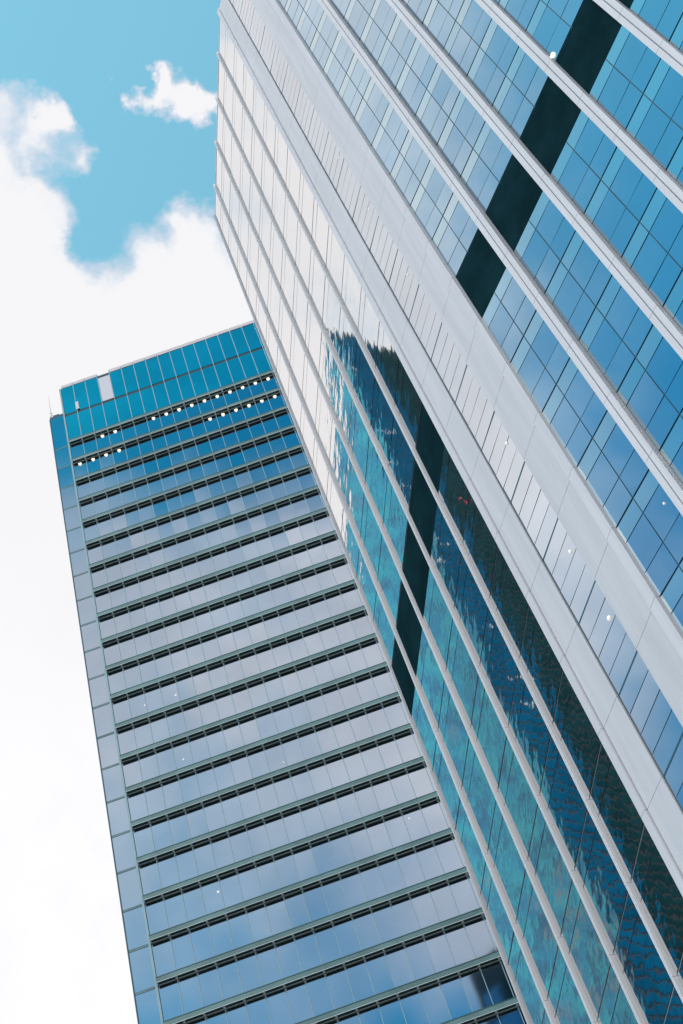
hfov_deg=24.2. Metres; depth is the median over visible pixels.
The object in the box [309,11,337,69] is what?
window
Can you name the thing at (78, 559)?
corner window
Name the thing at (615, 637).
window
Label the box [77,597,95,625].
corner window
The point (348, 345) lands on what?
window
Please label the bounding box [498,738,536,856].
window
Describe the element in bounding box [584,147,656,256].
window
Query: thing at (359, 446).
window
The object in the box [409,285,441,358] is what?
window
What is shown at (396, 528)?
window
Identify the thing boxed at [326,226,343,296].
window
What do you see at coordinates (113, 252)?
sky
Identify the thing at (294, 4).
window
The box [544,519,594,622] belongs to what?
window
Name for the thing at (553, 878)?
window
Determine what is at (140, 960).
corner window
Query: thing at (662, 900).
window
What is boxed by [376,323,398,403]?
window
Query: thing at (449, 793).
window
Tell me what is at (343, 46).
window
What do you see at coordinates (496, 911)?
window
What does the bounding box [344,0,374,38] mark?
window
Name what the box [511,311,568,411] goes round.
window
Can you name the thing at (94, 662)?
corner window
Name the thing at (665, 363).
window
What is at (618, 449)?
window
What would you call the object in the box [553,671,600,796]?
window
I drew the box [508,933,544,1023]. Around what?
window
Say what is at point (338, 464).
window
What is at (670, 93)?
window
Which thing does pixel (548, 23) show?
window
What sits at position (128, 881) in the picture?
corner window
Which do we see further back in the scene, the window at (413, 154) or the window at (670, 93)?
the window at (413, 154)
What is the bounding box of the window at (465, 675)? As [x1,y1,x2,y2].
[446,620,477,725]
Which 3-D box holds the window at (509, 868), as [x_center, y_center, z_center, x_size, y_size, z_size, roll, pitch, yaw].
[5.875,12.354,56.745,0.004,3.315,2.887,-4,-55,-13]
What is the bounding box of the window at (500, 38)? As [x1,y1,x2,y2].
[467,19,517,105]
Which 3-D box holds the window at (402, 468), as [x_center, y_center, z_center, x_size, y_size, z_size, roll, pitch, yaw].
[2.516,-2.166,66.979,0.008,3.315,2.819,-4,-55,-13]
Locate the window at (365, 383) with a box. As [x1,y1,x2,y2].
[353,341,373,425]
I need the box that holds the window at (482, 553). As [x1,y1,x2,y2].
[463,494,496,595]
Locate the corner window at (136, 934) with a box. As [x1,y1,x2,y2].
[123,907,148,952]
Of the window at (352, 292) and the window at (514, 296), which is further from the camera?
the window at (352, 292)
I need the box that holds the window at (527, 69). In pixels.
[492,47,547,137]
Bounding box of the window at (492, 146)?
[460,122,511,211]
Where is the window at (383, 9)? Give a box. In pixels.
[360,0,396,62]
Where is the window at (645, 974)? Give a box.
[614,893,672,1023]
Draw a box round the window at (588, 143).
[551,110,615,212]
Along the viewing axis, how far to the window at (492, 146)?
60.20 m
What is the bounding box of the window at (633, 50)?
[590,25,659,128]
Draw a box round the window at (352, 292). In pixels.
[341,257,360,330]
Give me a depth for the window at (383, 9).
73.81 m
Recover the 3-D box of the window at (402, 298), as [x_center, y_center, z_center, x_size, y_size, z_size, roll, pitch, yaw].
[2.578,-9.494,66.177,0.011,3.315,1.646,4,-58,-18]
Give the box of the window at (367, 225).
[353,187,377,248]
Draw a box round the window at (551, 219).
[514,191,574,291]
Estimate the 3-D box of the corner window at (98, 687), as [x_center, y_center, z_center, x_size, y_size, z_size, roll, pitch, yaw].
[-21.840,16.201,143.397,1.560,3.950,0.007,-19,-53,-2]
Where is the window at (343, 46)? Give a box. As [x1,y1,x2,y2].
[323,32,353,93]
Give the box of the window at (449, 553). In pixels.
[431,504,460,607]
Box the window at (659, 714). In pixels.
[620,653,682,774]
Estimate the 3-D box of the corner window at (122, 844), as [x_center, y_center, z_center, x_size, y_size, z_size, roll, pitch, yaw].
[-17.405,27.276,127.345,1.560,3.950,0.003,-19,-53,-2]
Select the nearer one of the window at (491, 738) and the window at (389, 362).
the window at (491, 738)
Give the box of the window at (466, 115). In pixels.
[437,91,484,176]
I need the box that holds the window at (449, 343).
[432,323,465,400]
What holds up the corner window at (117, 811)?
in the office tower at (285, 846)
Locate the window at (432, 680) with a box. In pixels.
[416,629,443,729]
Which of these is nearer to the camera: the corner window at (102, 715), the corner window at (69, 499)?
the corner window at (102, 715)
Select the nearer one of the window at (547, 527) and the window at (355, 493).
the window at (547, 527)
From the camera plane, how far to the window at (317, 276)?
80.63 m
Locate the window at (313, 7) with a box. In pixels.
[296,0,323,47]
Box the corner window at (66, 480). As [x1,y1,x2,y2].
[58,466,73,489]
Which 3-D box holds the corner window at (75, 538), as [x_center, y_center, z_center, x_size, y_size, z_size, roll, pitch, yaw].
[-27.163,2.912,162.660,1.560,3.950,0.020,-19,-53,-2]
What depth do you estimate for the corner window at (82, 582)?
156.21 m
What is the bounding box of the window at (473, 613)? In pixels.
[454,555,487,663]
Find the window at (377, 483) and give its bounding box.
[365,437,387,524]
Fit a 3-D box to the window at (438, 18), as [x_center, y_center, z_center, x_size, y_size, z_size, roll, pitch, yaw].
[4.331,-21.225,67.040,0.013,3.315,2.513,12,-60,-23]
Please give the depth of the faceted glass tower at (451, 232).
56.47 m
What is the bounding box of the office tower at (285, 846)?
[49,320,526,1023]
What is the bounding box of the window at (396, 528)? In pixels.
[383,478,406,568]
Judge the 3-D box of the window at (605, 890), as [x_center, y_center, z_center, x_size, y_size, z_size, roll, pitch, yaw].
[7.794,11.013,47.877,0.007,3.315,2.819,-4,-55,-13]
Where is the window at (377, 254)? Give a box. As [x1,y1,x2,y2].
[370,217,397,282]
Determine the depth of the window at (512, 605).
54.45 m
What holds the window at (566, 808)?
in the faceted glass tower at (451, 232)
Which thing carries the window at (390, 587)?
in the faceted glass tower at (451, 232)
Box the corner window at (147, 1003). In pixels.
[136,989,160,1023]
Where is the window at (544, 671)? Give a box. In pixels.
[520,606,561,721]
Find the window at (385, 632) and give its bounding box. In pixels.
[374,593,394,664]
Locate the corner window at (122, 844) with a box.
[112,832,135,873]
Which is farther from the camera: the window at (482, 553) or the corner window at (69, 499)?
the corner window at (69, 499)
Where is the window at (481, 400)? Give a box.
[456,365,493,448]
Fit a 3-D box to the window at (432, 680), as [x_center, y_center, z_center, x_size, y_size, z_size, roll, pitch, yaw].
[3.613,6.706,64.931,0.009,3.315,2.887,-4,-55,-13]
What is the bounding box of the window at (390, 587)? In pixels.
[377,535,400,626]
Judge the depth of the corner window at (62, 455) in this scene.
175.47 m
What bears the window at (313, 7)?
in the faceted glass tower at (451, 232)
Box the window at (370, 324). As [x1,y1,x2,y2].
[358,288,378,365]
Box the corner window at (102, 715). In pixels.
[93,704,113,738]
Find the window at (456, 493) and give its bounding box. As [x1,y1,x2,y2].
[439,445,468,541]
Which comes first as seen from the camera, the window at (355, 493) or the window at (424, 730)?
the window at (424, 730)
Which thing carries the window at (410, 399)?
in the faceted glass tower at (451, 232)
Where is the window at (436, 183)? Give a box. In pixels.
[410,160,452,239]
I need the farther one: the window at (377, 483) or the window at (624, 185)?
the window at (377, 483)
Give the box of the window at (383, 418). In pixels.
[370,378,392,464]
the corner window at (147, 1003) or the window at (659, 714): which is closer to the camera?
the window at (659, 714)
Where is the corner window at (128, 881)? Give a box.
[118,868,141,911]
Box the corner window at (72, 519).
[64,506,80,531]
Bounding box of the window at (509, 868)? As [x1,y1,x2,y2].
[488,801,524,921]
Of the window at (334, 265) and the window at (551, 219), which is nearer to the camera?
the window at (551, 219)
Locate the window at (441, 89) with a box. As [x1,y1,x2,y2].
[415,64,459,144]
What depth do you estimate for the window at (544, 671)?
51.72 m
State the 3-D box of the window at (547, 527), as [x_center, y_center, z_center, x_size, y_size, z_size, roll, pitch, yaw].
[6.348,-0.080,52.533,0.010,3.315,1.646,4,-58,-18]
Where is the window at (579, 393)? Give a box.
[543,358,606,465]
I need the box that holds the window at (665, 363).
[617,325,682,449]
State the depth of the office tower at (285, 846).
134.32 m
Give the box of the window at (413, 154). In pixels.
[390,131,429,205]
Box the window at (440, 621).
[423,567,451,669]
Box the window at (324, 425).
[315,386,331,461]
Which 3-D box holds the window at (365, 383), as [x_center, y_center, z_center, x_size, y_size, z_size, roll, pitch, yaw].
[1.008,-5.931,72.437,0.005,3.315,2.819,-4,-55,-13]
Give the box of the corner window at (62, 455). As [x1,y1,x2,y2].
[55,447,70,469]
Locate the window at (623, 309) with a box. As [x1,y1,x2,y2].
[579,276,652,390]
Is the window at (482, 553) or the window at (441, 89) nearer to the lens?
the window at (482, 553)
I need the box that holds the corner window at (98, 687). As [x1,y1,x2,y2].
[89,675,108,708]
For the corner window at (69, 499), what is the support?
in the office tower at (285, 846)
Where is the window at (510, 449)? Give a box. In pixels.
[482,413,523,500]
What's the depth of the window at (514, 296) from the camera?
56.07 m
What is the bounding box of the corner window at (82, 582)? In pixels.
[74,573,91,600]
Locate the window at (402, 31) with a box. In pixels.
[377,15,415,88]
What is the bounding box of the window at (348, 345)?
[337,309,356,388]
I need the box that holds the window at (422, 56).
[395,38,436,115]
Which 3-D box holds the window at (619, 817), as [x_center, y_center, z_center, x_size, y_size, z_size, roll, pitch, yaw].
[7.985,8.636,46.290,0.002,3.315,2.428,-4,-55,-13]
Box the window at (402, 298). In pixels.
[389,249,418,318]
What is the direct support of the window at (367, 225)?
in the faceted glass tower at (451, 232)
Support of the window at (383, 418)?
in the faceted glass tower at (451, 232)
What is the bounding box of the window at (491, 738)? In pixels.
[471,677,505,787]
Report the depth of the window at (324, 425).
81.32 m
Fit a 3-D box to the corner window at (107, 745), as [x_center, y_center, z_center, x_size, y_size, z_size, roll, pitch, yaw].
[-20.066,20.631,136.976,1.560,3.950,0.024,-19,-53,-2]
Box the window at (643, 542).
[617,471,682,595]
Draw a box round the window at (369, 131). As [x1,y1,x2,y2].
[354,77,388,144]
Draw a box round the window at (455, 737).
[438,682,468,786]
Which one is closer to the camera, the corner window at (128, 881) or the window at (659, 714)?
the window at (659, 714)
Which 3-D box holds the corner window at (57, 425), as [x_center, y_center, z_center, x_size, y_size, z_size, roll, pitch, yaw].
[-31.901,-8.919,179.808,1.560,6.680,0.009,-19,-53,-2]
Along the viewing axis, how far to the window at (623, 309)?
49.28 m
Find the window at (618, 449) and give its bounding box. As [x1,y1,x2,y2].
[578,412,648,526]
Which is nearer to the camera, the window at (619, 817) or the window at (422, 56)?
the window at (619, 817)
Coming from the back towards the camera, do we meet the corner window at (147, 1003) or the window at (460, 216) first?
the corner window at (147, 1003)
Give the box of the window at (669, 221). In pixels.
[622,189,682,304]
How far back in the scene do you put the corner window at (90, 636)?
149.79 m
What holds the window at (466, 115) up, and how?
in the faceted glass tower at (451, 232)
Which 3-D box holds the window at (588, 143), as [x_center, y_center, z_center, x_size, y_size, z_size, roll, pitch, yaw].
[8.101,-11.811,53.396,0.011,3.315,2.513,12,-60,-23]
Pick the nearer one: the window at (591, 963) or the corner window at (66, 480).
the window at (591, 963)
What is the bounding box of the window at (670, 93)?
[626,59,682,168]
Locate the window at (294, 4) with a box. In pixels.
[284,0,306,27]
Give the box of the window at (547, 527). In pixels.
[511,463,557,558]
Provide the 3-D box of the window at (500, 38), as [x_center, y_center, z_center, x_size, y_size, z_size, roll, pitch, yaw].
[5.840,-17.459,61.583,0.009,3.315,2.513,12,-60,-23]
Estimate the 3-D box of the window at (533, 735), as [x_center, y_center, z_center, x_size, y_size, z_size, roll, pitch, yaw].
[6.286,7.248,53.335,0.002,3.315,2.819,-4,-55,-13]
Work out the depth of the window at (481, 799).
59.48 m
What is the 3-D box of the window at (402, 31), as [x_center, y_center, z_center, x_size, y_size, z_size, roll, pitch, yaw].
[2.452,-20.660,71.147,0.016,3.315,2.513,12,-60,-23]
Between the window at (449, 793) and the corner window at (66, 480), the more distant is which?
the corner window at (66, 480)
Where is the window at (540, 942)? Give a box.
[516,871,557,997]
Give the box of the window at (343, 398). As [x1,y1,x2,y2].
[333,366,351,443]
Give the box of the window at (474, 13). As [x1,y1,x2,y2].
[444,0,491,75]
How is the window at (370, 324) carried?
in the faceted glass tower at (451, 232)
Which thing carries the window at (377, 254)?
in the faceted glass tower at (451, 232)
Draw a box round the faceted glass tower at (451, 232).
[213,0,682,1023]
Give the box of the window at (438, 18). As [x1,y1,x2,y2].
[422,0,463,47]
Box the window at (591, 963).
[561,882,609,1018]
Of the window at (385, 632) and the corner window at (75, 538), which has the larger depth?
the corner window at (75, 538)
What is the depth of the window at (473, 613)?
58.77 m
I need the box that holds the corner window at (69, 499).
[61,486,77,509]
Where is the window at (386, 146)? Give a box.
[371,103,408,174]
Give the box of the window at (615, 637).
[580,582,635,693]
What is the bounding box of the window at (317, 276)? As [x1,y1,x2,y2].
[309,248,324,321]
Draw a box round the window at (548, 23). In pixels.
[526,0,582,59]
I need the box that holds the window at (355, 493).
[344,456,363,537]
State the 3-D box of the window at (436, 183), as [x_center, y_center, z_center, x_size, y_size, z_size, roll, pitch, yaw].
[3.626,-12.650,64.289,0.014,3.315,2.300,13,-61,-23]
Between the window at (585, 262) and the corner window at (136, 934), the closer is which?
the window at (585, 262)
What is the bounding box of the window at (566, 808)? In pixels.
[540,736,586,867]
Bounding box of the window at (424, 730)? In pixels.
[411,688,435,768]
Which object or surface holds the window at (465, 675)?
in the faceted glass tower at (451, 232)
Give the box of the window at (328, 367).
[319,334,335,408]
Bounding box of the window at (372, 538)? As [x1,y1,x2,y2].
[360,493,381,579]
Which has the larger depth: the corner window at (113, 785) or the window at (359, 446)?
the corner window at (113, 785)
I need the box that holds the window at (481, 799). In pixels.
[462,738,495,849]
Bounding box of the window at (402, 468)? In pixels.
[389,417,413,507]
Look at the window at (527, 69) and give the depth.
58.82 m
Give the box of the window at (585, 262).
[545,231,611,338]
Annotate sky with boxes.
[0,0,252,1023]
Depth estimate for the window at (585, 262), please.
52.01 m
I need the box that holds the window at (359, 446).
[349,399,368,482]
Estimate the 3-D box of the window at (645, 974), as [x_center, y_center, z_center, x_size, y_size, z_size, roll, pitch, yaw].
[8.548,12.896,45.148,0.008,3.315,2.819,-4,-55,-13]
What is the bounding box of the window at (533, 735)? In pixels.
[509,669,549,791]
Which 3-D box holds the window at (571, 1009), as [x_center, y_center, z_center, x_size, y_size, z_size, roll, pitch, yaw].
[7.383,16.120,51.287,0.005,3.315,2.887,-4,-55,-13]
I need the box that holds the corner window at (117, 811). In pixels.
[107,798,129,837]
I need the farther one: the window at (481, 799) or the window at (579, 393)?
the window at (481, 799)
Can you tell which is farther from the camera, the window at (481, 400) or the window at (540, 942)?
the window at (481, 400)
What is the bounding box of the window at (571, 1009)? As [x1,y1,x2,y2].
[548,948,591,1023]
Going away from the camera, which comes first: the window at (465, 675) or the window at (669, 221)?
the window at (669, 221)
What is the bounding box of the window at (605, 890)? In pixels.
[575,811,626,951]
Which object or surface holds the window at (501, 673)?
in the faceted glass tower at (451, 232)
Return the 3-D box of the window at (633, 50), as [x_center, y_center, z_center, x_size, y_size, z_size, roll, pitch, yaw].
[9.227,-14.259,52.018,0.018,3.315,2.513,12,-60,-23]
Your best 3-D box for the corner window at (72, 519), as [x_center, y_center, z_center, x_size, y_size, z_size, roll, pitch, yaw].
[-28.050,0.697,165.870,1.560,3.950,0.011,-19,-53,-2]
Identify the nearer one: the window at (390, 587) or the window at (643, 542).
the window at (643, 542)
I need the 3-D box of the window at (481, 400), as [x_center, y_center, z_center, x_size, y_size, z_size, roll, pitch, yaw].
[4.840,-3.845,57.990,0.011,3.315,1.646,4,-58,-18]
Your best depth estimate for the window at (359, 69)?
75.18 m
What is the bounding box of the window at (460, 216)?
[432,193,477,276]
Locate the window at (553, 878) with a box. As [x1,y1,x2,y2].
[528,806,571,933]
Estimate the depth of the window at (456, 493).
59.90 m
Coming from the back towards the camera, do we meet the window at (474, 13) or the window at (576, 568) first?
the window at (474, 13)
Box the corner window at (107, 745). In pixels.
[98,734,118,769]
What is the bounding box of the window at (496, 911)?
[481,864,512,963]
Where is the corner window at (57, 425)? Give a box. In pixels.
[50,416,67,450]
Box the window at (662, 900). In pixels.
[631,826,682,972]
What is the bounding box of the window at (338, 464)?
[329,420,347,498]
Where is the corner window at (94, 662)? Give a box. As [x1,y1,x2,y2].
[85,648,104,679]
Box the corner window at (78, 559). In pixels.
[70,549,87,576]
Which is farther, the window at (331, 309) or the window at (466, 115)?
the window at (331, 309)
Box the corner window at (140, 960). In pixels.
[129,946,154,994]
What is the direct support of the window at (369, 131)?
in the faceted glass tower at (451, 232)
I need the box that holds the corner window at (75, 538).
[67,528,84,553]
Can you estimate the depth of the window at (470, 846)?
60.97 m
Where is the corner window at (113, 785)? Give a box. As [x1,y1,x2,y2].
[102,765,124,802]
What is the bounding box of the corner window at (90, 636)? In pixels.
[81,622,99,652]
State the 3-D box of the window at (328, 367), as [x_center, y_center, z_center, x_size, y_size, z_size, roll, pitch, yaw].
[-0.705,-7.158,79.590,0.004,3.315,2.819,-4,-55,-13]
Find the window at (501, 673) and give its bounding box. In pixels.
[480,609,517,724]
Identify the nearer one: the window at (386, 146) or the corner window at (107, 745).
the window at (386, 146)
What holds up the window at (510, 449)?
in the faceted glass tower at (451, 232)
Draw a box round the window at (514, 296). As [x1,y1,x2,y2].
[482,268,535,361]
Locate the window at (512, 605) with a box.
[490,547,527,655]
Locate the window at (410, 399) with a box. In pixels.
[395,360,419,445]
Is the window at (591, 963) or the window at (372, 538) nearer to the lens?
the window at (591, 963)
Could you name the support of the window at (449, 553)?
in the faceted glass tower at (451, 232)
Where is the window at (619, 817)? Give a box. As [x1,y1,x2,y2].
[590,744,643,878]
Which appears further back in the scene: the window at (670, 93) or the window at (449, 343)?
the window at (449, 343)
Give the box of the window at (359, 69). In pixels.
[338,54,370,118]
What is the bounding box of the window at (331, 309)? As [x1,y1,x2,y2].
[322,277,339,353]
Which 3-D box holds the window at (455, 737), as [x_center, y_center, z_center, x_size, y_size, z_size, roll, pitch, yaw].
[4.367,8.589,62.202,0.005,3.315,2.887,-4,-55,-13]
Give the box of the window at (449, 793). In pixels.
[433,742,459,827]
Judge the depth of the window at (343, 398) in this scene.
76.86 m
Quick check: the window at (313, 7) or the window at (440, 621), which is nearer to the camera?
the window at (440, 621)
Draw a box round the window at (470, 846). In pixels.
[456,799,484,891]

